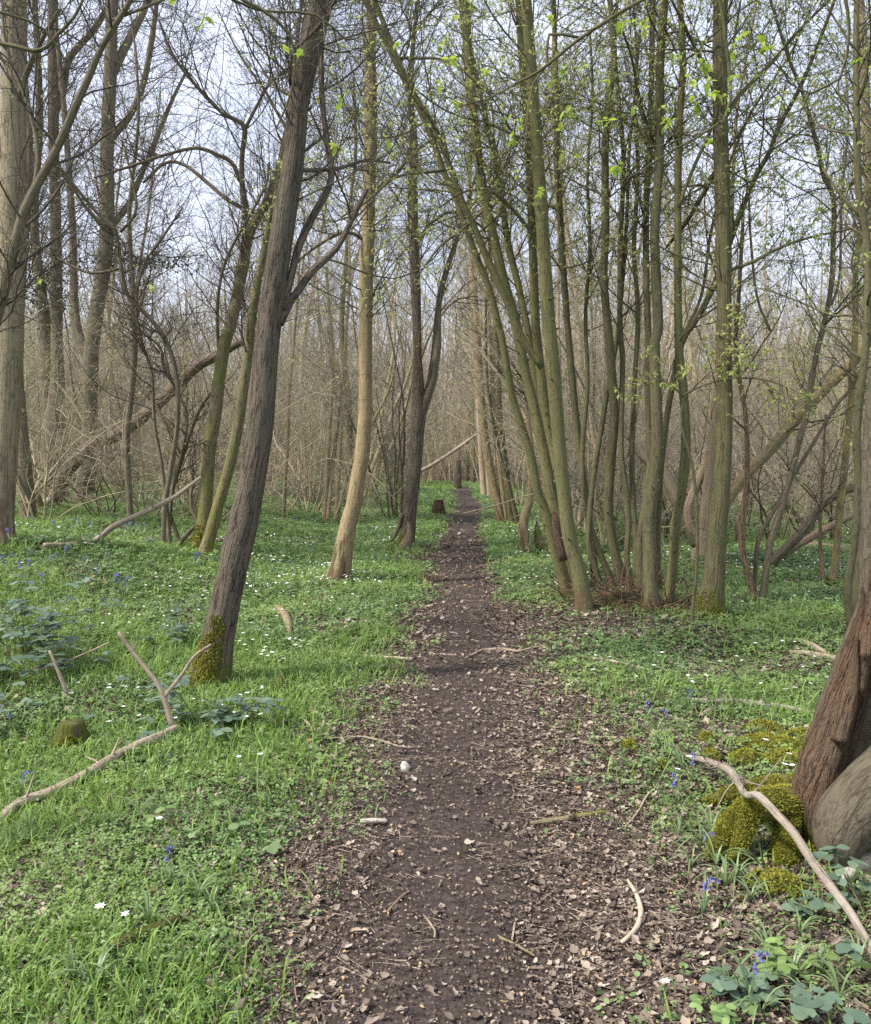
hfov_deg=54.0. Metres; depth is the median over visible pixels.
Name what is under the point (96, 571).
bluebell
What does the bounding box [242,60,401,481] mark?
bare tree
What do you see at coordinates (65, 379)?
bare coppice
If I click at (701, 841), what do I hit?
strap leaf tuft
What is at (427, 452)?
bare tree
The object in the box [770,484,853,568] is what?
leaning limb
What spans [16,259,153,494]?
bare coppice
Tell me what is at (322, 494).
undergrowth bush
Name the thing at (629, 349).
slender pole tree
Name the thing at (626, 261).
bare tree
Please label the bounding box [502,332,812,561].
arching shrub
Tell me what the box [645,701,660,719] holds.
bluebell
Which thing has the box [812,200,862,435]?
bare tree
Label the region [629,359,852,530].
arching shrub
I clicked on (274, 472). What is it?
arching shrub
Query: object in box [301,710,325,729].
dead stick
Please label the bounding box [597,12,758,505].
bare tree
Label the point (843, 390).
bare coppice
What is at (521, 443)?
bare coppice
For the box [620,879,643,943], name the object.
dead stick
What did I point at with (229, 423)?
bare coppice
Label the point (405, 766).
white stone
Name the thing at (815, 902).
bramble
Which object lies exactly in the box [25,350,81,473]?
bare coppice
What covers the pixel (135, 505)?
arching shrub
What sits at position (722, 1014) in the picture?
bramble
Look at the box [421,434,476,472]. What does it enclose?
leaning pole
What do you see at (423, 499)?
undergrowth bush
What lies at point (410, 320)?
bare tree
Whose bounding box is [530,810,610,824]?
mossy stick
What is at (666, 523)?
arching shrub
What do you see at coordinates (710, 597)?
upright tree
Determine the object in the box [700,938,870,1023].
bramble
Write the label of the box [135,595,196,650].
bramble
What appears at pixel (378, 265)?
bare tree
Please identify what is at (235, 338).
slender pole tree
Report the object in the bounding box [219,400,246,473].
bare coppice
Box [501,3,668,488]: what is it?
bare tree
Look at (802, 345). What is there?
slender pole tree
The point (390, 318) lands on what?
bare tree
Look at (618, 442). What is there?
arching shrub
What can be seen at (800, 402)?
bare coppice
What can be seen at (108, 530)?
fallen pole
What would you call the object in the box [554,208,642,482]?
bare tree
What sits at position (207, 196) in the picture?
sky
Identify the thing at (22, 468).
slender tree
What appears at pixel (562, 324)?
bare tree
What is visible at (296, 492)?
undergrowth bush
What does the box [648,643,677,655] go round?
strap leaf tuft
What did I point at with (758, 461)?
spreading tree
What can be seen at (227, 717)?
bramble
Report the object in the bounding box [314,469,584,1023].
path
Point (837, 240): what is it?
bare tree
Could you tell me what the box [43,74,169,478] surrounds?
bare tree
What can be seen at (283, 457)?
bare coppice
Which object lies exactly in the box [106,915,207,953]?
bark slab
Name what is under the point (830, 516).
arching shrub
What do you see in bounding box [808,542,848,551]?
fallen log
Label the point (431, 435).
bare coppice
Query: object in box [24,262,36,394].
bare tree
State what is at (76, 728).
mossy stump
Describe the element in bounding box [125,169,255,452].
slender pole tree
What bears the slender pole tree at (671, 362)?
on the ground at (298, 990)
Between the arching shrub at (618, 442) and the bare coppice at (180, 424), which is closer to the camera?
the arching shrub at (618, 442)
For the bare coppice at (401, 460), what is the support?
on the ground at (298, 990)
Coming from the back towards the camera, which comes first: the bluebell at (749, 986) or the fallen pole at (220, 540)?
the fallen pole at (220, 540)
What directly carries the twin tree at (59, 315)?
on the ground at (298, 990)
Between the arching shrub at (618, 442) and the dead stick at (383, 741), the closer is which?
the dead stick at (383, 741)
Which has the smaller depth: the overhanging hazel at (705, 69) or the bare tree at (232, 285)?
the overhanging hazel at (705, 69)
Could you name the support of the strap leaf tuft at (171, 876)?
on the ground at (298, 990)
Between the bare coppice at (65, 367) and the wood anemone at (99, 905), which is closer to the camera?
the wood anemone at (99, 905)
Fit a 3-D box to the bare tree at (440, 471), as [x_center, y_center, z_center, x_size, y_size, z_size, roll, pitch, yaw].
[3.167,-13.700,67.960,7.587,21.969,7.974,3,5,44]
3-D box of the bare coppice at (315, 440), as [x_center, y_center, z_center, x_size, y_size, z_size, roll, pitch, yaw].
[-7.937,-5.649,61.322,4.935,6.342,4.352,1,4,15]
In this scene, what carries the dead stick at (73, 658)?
on the ground at (298, 990)
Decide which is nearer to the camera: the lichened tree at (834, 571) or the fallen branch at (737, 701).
the fallen branch at (737, 701)
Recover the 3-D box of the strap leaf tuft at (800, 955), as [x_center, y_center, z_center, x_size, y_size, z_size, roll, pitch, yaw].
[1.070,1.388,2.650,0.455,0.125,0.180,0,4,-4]
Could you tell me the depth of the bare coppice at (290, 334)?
28.23 m
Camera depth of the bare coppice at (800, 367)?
37.27 m
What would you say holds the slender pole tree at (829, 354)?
on the ground at (298, 990)
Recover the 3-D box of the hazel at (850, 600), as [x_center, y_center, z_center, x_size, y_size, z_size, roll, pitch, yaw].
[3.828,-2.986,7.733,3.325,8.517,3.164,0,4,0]
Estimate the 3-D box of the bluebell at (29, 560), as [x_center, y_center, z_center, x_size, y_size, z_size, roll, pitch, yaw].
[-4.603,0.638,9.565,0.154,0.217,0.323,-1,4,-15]
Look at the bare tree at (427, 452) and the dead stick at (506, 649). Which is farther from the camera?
the bare tree at (427, 452)
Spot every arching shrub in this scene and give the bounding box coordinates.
[15,277,294,525]
[16,280,230,515]
[16,352,429,530]
[16,358,188,517]
[17,292,183,501]
[24,297,249,510]
[26,274,380,527]
[30,263,308,522]
[114,360,354,532]
[116,385,396,515]
[141,349,426,524]
[174,327,457,501]
[220,380,426,506]
[317,413,439,503]
[423,337,852,552]
[465,330,741,522]
[470,384,738,535]
[476,281,853,545]
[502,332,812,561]
[569,273,868,542]
[576,349,851,517]
[595,376,826,538]
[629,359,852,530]
[636,361,868,527]
[663,306,867,539]
[729,377,866,538]
[735,364,853,534]
[740,338,862,517]
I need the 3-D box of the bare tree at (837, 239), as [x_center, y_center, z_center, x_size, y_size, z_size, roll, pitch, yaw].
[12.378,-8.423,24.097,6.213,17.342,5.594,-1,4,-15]
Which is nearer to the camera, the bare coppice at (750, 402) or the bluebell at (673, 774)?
the bluebell at (673, 774)
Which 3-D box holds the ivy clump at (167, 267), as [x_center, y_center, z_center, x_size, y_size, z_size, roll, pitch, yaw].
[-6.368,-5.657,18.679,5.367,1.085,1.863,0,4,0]
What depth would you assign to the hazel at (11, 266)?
6.49 m
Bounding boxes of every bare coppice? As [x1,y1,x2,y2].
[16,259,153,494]
[17,291,164,484]
[23,309,143,488]
[24,303,101,453]
[24,326,106,475]
[25,225,185,494]
[25,292,159,484]
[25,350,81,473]
[26,254,127,435]
[28,244,196,481]
[36,301,183,487]
[64,352,155,481]
[100,360,165,469]
[114,345,202,477]
[146,375,205,473]
[162,230,357,485]
[166,392,207,470]
[189,355,284,478]
[191,289,348,481]
[205,262,384,498]
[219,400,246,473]
[228,355,298,473]
[250,310,404,504]
[272,366,334,477]
[276,299,332,475]
[277,331,412,489]
[280,246,468,518]
[291,380,325,458]
[306,394,346,474]
[307,364,383,473]
[308,316,411,461]
[335,365,402,463]
[344,351,411,475]
[355,362,443,488]
[358,371,428,479]
[391,394,472,486]
[393,188,743,532]
[397,385,457,479]
[405,349,484,481]
[408,399,464,478]
[439,398,504,479]
[441,348,512,484]
[446,178,673,519]
[449,245,664,503]
[460,304,597,502]
[463,321,564,489]
[472,356,574,493]
[485,110,746,525]
[487,307,643,507]
[501,146,764,515]
[574,255,768,503]
[598,335,678,493]
[615,295,778,479]
[665,255,862,507]
[678,275,798,483]
[684,317,842,498]
[700,313,808,450]
[711,236,862,498]
[712,358,775,462]
[731,353,807,488]
[732,307,870,508]
[743,292,861,491]
[758,367,833,486]
[761,281,870,511]
[771,351,843,462]
[774,352,864,494]
[777,225,864,473]
[790,91,870,449]
[792,237,862,445]
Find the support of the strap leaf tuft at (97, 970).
on the ground at (298, 990)
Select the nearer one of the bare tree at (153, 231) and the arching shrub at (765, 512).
the arching shrub at (765, 512)
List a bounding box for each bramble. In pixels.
[0,569,123,668]
[0,599,114,683]
[0,675,185,736]
[121,672,284,747]
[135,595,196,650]
[689,994,754,1023]
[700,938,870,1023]
[749,936,870,980]
[780,844,870,923]
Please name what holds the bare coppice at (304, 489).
on the ground at (298, 990)
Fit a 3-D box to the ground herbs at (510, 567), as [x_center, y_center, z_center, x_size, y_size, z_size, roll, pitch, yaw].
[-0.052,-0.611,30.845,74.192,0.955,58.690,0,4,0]
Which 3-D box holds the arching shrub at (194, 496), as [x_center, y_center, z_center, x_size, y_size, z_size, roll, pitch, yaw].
[-5.751,-2.167,18.174,5.604,5.247,8.427,-2,4,-33]
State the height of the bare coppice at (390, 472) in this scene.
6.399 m
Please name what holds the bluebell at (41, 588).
on the ground at (298, 990)
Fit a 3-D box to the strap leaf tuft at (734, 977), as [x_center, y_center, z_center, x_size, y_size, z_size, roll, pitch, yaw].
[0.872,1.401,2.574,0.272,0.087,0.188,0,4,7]
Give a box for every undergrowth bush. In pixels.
[214,475,421,506]
[265,478,366,497]
[345,479,487,508]
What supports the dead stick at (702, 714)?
on the ground at (298, 990)
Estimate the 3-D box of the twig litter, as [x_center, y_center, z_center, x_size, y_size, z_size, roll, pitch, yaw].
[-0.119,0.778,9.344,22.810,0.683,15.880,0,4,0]
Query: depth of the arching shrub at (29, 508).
14.53 m
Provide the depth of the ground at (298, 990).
3.72 m
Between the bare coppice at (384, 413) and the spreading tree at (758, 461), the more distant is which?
the bare coppice at (384, 413)
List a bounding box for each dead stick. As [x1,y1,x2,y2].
[15,642,108,676]
[48,650,71,701]
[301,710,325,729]
[329,736,417,747]
[385,891,409,914]
[424,915,435,937]
[464,645,541,657]
[498,935,534,956]
[511,918,516,940]
[580,655,641,668]
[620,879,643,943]
[624,786,657,827]
[700,705,712,716]
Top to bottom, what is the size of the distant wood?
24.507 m
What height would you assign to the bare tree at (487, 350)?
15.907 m
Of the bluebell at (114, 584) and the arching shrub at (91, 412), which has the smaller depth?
the bluebell at (114, 584)
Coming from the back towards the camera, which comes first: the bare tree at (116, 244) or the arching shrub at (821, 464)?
the bare tree at (116, 244)
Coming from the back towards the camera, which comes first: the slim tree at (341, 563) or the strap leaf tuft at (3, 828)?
the slim tree at (341, 563)
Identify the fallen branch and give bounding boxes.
[0,632,211,823]
[276,447,299,481]
[681,739,870,956]
[687,692,813,715]
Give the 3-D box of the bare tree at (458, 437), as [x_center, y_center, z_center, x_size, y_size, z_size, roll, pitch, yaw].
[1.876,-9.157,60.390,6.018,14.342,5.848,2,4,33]
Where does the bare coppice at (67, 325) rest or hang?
on the ground at (298, 990)
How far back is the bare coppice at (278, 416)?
53.41 m
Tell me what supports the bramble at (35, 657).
on the ground at (298, 990)
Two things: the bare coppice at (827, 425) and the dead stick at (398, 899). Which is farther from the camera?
the bare coppice at (827, 425)
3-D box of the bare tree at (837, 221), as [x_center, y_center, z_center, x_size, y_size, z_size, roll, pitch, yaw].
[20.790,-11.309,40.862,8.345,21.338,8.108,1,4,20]
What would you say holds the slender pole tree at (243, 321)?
on the ground at (298, 990)
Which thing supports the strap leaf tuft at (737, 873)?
on the ground at (298, 990)
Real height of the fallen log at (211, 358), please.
4.116 m
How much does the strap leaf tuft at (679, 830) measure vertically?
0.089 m
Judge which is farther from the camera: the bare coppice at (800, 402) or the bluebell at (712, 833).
the bare coppice at (800, 402)
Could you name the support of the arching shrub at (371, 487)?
on the ground at (298, 990)
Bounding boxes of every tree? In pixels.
[0,0,186,546]
[0,0,308,502]
[0,70,135,404]
[17,0,177,520]
[23,226,81,420]
[24,188,93,390]
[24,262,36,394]
[25,0,195,499]
[25,150,47,410]
[27,0,433,554]
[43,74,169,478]
[46,47,194,482]
[67,13,239,483]
[67,257,164,416]
[113,200,194,473]
[115,0,497,692]
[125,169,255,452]
[143,214,248,472]
[147,240,236,434]
[153,245,214,465]
[178,224,293,422]
[188,162,300,406]
[192,209,298,459]
[196,0,521,583]
[198,229,288,382]
[204,232,298,404]
[205,232,303,412]
[208,358,238,451]
[212,123,382,519]
[230,183,338,401]
[232,0,700,612]
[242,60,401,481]
[263,45,416,474]
[267,134,356,473]
[277,238,337,470]
[306,81,429,422]
[311,0,579,549]
[311,269,351,455]
[311,290,358,469]
[325,155,450,480]
[341,22,580,524]
[345,287,451,498]
[349,203,432,474]
[380,38,555,471]
[380,261,452,470]
[382,234,448,412]
[388,333,437,478]
[398,319,459,480]
[422,217,538,496]
[423,154,572,487]
[424,218,506,473]
[425,0,673,523]
[425,208,509,482]
[426,225,513,481]
[429,279,480,457]
[433,224,583,553]
[466,0,870,620]
[487,18,640,401]
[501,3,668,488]
[508,0,870,618]
[521,233,614,421]
[523,265,592,385]
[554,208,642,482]
[575,124,710,416]
[577,142,699,472]
[588,254,660,415]
[590,260,663,481]
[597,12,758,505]
[597,120,756,414]
[624,274,708,501]
[635,0,870,561]
[641,120,791,490]
[642,254,759,469]
[646,0,870,603]
[660,170,794,440]
[683,180,795,422]
[694,70,840,515]
[698,365,870,889]
[734,137,863,513]
[747,234,824,480]
[754,0,870,313]
[764,7,870,586]
[768,122,870,512]
[775,152,864,406]
[781,297,833,481]
[787,0,870,412]
[790,282,861,487]
[791,262,862,481]
[795,85,864,399]
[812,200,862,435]
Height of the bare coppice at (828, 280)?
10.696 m
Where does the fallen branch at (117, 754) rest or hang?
on the ground at (298, 990)
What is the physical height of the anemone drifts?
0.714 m
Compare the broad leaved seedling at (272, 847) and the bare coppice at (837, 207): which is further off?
the bare coppice at (837, 207)
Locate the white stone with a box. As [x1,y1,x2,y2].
[400,761,409,771]
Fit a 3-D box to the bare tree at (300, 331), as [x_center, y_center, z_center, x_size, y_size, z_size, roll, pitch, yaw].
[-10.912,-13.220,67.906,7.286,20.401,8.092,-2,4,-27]
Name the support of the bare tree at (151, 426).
on the ground at (298, 990)
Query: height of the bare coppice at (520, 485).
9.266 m
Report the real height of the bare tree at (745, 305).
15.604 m
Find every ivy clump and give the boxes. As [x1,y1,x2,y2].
[25,205,83,362]
[30,237,235,280]
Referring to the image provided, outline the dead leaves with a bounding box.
[0,491,870,1023]
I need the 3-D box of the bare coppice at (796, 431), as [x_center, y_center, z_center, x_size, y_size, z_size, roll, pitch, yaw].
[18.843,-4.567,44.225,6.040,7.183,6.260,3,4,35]
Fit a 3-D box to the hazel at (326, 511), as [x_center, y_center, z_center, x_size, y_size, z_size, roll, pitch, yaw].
[-2.369,-3.792,21.776,4.181,8.543,3.705,2,4,25]
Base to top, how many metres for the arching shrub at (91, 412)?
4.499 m
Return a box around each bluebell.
[3,714,11,731]
[5,528,21,545]
[10,770,35,794]
[20,559,31,575]
[35,573,44,593]
[54,546,68,564]
[82,566,101,585]
[109,573,117,592]
[110,601,133,616]
[111,576,128,595]
[112,574,128,594]
[141,845,172,883]
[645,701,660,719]
[650,709,683,730]
[650,772,686,808]
[670,752,704,782]
[673,868,719,915]
[676,689,693,710]
[686,831,714,851]
[724,947,768,1004]
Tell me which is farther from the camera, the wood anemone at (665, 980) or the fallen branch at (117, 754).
the fallen branch at (117, 754)
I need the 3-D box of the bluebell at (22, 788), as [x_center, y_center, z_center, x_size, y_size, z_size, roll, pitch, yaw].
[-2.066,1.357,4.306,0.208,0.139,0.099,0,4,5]
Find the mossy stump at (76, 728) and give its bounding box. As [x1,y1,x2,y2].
[48,718,92,752]
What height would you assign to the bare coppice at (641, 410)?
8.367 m
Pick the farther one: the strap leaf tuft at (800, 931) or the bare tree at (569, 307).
the bare tree at (569, 307)
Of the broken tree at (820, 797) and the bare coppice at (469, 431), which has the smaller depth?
the broken tree at (820, 797)
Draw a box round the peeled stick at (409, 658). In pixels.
[329,651,412,660]
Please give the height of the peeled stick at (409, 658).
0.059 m
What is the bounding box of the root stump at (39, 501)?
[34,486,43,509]
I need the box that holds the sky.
[0,0,870,438]
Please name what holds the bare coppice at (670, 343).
on the ground at (298, 990)
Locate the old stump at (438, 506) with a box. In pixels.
[431,499,445,516]
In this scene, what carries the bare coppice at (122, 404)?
on the ground at (298, 990)
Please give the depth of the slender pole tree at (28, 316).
23.27 m
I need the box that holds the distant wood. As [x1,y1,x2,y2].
[24,210,870,478]
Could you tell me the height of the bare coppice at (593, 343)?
8.360 m
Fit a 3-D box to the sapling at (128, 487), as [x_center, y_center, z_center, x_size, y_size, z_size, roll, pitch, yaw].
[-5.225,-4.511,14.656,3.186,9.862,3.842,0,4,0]
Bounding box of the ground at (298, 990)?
[0,440,870,1023]
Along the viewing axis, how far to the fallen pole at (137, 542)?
12.83 m
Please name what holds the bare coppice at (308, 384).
on the ground at (298, 990)
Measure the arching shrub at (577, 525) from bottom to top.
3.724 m
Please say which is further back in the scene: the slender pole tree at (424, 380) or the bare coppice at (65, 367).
the slender pole tree at (424, 380)
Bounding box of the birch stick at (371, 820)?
[360,818,386,823]
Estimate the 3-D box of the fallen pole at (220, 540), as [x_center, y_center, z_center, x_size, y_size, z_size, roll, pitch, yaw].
[-4.544,0.379,14.534,2.119,0.341,0.467,1,4,18]
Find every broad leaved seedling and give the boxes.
[143,799,227,832]
[184,812,288,853]
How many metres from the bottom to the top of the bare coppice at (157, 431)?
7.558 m
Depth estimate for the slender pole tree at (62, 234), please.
26.67 m
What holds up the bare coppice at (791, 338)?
on the ground at (298, 990)
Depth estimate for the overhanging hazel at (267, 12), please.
4.35 m
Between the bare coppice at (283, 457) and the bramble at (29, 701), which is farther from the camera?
the bare coppice at (283, 457)
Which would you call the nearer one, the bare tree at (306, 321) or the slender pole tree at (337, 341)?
the bare tree at (306, 321)
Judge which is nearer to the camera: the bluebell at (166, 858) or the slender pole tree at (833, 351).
the bluebell at (166, 858)
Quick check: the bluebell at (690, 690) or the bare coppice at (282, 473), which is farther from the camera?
the bare coppice at (282, 473)
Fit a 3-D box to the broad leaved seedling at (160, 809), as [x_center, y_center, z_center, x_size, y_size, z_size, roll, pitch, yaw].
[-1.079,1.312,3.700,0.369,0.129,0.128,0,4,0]
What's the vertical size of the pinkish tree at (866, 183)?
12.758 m
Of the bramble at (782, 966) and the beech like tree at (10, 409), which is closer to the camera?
the bramble at (782, 966)
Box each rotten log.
[274,604,292,635]
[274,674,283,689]
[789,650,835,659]
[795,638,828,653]
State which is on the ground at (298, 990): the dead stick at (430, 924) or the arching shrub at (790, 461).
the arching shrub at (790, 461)
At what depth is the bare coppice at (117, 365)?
37.12 m
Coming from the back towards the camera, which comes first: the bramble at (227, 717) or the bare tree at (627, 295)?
the bare tree at (627, 295)
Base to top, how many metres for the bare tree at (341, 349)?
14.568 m
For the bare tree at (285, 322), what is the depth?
50.75 m
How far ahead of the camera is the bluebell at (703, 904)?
2.99 m
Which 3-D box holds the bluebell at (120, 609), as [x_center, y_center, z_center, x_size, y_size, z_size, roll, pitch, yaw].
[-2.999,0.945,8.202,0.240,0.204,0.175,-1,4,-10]
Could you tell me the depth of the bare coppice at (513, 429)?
36.06 m
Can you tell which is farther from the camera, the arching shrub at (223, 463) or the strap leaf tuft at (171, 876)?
the arching shrub at (223, 463)
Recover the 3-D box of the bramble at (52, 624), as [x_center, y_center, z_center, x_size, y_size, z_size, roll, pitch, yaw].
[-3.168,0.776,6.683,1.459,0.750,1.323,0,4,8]
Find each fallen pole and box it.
[43,476,201,546]
[97,530,158,545]
[119,525,222,541]
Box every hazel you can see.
[0,0,270,398]
[0,0,414,170]
[25,47,274,546]
[281,209,409,522]
[416,0,870,205]
[666,0,870,626]
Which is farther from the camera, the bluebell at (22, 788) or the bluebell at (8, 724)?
the bluebell at (8, 724)
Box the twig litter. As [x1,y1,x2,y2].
[0,520,870,1023]
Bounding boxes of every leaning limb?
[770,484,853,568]
[783,513,852,559]
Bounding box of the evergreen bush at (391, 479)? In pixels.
[379,456,407,497]
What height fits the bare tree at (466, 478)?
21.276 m
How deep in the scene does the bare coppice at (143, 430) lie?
42.68 m
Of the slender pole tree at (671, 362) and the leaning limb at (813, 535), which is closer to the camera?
the leaning limb at (813, 535)
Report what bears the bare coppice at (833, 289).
on the ground at (298, 990)
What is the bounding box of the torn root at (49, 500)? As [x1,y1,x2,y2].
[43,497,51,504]
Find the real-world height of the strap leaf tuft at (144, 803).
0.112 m
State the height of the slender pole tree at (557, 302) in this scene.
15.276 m
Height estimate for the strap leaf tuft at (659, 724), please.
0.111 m
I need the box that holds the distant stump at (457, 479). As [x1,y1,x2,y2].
[452,458,461,487]
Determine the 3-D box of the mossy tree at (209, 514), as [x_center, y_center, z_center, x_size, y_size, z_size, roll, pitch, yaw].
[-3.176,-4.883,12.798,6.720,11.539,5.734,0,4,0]
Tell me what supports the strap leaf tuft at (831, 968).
on the ground at (298, 990)
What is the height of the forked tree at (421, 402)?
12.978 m
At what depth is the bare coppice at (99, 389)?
35.04 m
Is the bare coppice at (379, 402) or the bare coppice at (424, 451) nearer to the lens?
the bare coppice at (424, 451)
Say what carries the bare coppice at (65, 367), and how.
on the ground at (298, 990)
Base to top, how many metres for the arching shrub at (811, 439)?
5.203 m
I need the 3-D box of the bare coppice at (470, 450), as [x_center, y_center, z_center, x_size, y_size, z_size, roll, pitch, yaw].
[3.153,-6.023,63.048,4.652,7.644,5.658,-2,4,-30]
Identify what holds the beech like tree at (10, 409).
on the ground at (298, 990)
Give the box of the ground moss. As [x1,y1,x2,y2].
[620,718,807,896]
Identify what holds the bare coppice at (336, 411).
on the ground at (298, 990)
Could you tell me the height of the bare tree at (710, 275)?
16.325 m
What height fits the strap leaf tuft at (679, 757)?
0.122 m
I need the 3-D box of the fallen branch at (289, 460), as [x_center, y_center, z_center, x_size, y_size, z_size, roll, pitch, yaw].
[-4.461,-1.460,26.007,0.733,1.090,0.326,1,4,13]
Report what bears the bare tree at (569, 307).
on the ground at (298, 990)
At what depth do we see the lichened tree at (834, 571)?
10.72 m
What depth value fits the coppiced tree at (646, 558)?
9.26 m
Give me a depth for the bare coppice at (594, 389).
17.92 m
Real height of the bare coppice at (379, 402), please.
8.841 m
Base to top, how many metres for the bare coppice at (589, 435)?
7.438 m
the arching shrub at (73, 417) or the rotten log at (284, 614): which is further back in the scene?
the arching shrub at (73, 417)
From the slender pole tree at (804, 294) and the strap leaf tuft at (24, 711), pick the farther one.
the slender pole tree at (804, 294)
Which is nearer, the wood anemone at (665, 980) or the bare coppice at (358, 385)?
the wood anemone at (665, 980)
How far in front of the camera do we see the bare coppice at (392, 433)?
53.55 m
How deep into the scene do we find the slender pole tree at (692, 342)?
23.43 m
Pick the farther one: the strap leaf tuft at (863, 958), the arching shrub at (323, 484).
the arching shrub at (323, 484)
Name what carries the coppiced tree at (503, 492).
on the ground at (298, 990)
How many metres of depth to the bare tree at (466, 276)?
32.44 m
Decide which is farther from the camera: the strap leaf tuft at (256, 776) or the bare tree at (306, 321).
the bare tree at (306, 321)
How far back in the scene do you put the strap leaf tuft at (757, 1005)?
2.44 m
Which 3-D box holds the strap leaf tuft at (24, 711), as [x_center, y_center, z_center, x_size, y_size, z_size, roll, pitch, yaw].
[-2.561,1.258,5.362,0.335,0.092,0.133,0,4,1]
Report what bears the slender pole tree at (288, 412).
on the ground at (298, 990)
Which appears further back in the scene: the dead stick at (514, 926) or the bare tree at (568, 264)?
the bare tree at (568, 264)
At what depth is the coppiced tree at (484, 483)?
36.21 m
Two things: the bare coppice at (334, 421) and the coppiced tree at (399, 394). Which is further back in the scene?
the bare coppice at (334, 421)
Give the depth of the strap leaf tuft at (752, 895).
3.08 m
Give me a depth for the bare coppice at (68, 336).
25.68 m
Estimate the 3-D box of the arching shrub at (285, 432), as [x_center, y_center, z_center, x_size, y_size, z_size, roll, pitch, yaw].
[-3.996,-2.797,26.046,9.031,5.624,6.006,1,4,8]
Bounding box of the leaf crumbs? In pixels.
[0,513,870,1023]
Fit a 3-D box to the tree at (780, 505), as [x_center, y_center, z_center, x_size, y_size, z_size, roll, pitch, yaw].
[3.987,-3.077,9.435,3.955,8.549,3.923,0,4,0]
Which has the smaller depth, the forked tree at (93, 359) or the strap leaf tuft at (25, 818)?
the strap leaf tuft at (25, 818)
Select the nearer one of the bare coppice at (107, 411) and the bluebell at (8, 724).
the bluebell at (8, 724)
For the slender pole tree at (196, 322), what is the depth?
36.60 m
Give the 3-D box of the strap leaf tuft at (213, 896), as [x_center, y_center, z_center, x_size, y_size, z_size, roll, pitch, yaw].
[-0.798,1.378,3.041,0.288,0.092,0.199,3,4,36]
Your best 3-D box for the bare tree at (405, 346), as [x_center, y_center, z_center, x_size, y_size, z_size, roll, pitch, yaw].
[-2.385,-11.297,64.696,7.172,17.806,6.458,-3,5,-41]
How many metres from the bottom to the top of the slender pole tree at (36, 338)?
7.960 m
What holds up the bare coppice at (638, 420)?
on the ground at (298, 990)
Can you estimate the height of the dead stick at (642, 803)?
0.018 m
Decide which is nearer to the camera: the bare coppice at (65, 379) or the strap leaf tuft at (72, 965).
the strap leaf tuft at (72, 965)
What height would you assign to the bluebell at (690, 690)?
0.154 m
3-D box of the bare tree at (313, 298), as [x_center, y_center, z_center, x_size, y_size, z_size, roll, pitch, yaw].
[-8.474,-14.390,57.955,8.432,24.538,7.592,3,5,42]
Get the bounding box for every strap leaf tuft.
[0,821,49,848]
[3,808,39,832]
[10,706,42,719]
[29,941,149,1002]
[33,942,125,980]
[106,887,199,940]
[109,794,176,818]
[142,857,205,886]
[159,870,226,917]
[192,883,251,921]
[230,762,284,792]
[626,716,678,732]
[629,629,649,646]
[640,727,677,750]
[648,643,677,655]
[650,734,684,756]
[650,807,713,833]
[651,813,707,849]
[658,742,690,781]
[664,842,720,878]
[670,823,709,857]
[683,957,768,991]
[688,852,772,902]
[694,803,754,836]
[695,829,760,889]
[717,939,852,987]
[726,877,770,917]
[731,849,769,906]
[731,917,778,985]
[731,985,826,1023]
[762,906,826,936]
[779,974,859,1014]
[790,940,863,1006]
[790,956,870,997]
[839,925,870,960]
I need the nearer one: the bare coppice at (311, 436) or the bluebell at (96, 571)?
the bluebell at (96, 571)
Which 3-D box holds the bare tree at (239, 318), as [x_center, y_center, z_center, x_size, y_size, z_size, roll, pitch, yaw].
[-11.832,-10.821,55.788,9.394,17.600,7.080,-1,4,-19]
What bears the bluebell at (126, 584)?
on the ground at (298, 990)
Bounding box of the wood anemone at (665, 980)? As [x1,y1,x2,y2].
[661,978,669,1019]
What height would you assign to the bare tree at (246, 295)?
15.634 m
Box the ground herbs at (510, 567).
[0,473,870,1023]
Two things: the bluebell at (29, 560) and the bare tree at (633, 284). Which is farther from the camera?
the bare tree at (633, 284)
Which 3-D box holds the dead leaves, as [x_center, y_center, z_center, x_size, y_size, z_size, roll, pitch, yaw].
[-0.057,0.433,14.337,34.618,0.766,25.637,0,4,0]
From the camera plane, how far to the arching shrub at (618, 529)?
16.02 m
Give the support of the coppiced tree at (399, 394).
on the ground at (298, 990)
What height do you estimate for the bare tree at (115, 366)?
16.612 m
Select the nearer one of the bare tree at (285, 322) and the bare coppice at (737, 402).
the bare coppice at (737, 402)
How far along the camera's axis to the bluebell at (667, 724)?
5.02 m
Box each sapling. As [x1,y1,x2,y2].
[29,0,222,525]
[609,314,824,620]
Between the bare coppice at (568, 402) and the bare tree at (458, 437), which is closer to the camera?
the bare coppice at (568, 402)
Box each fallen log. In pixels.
[46,330,255,506]
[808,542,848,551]
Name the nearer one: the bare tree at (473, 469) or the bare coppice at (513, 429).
the bare coppice at (513, 429)
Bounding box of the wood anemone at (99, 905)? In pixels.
[94,903,103,952]
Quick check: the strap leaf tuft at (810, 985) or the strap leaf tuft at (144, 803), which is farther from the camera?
the strap leaf tuft at (144, 803)
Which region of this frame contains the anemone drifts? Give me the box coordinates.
[15,491,849,593]

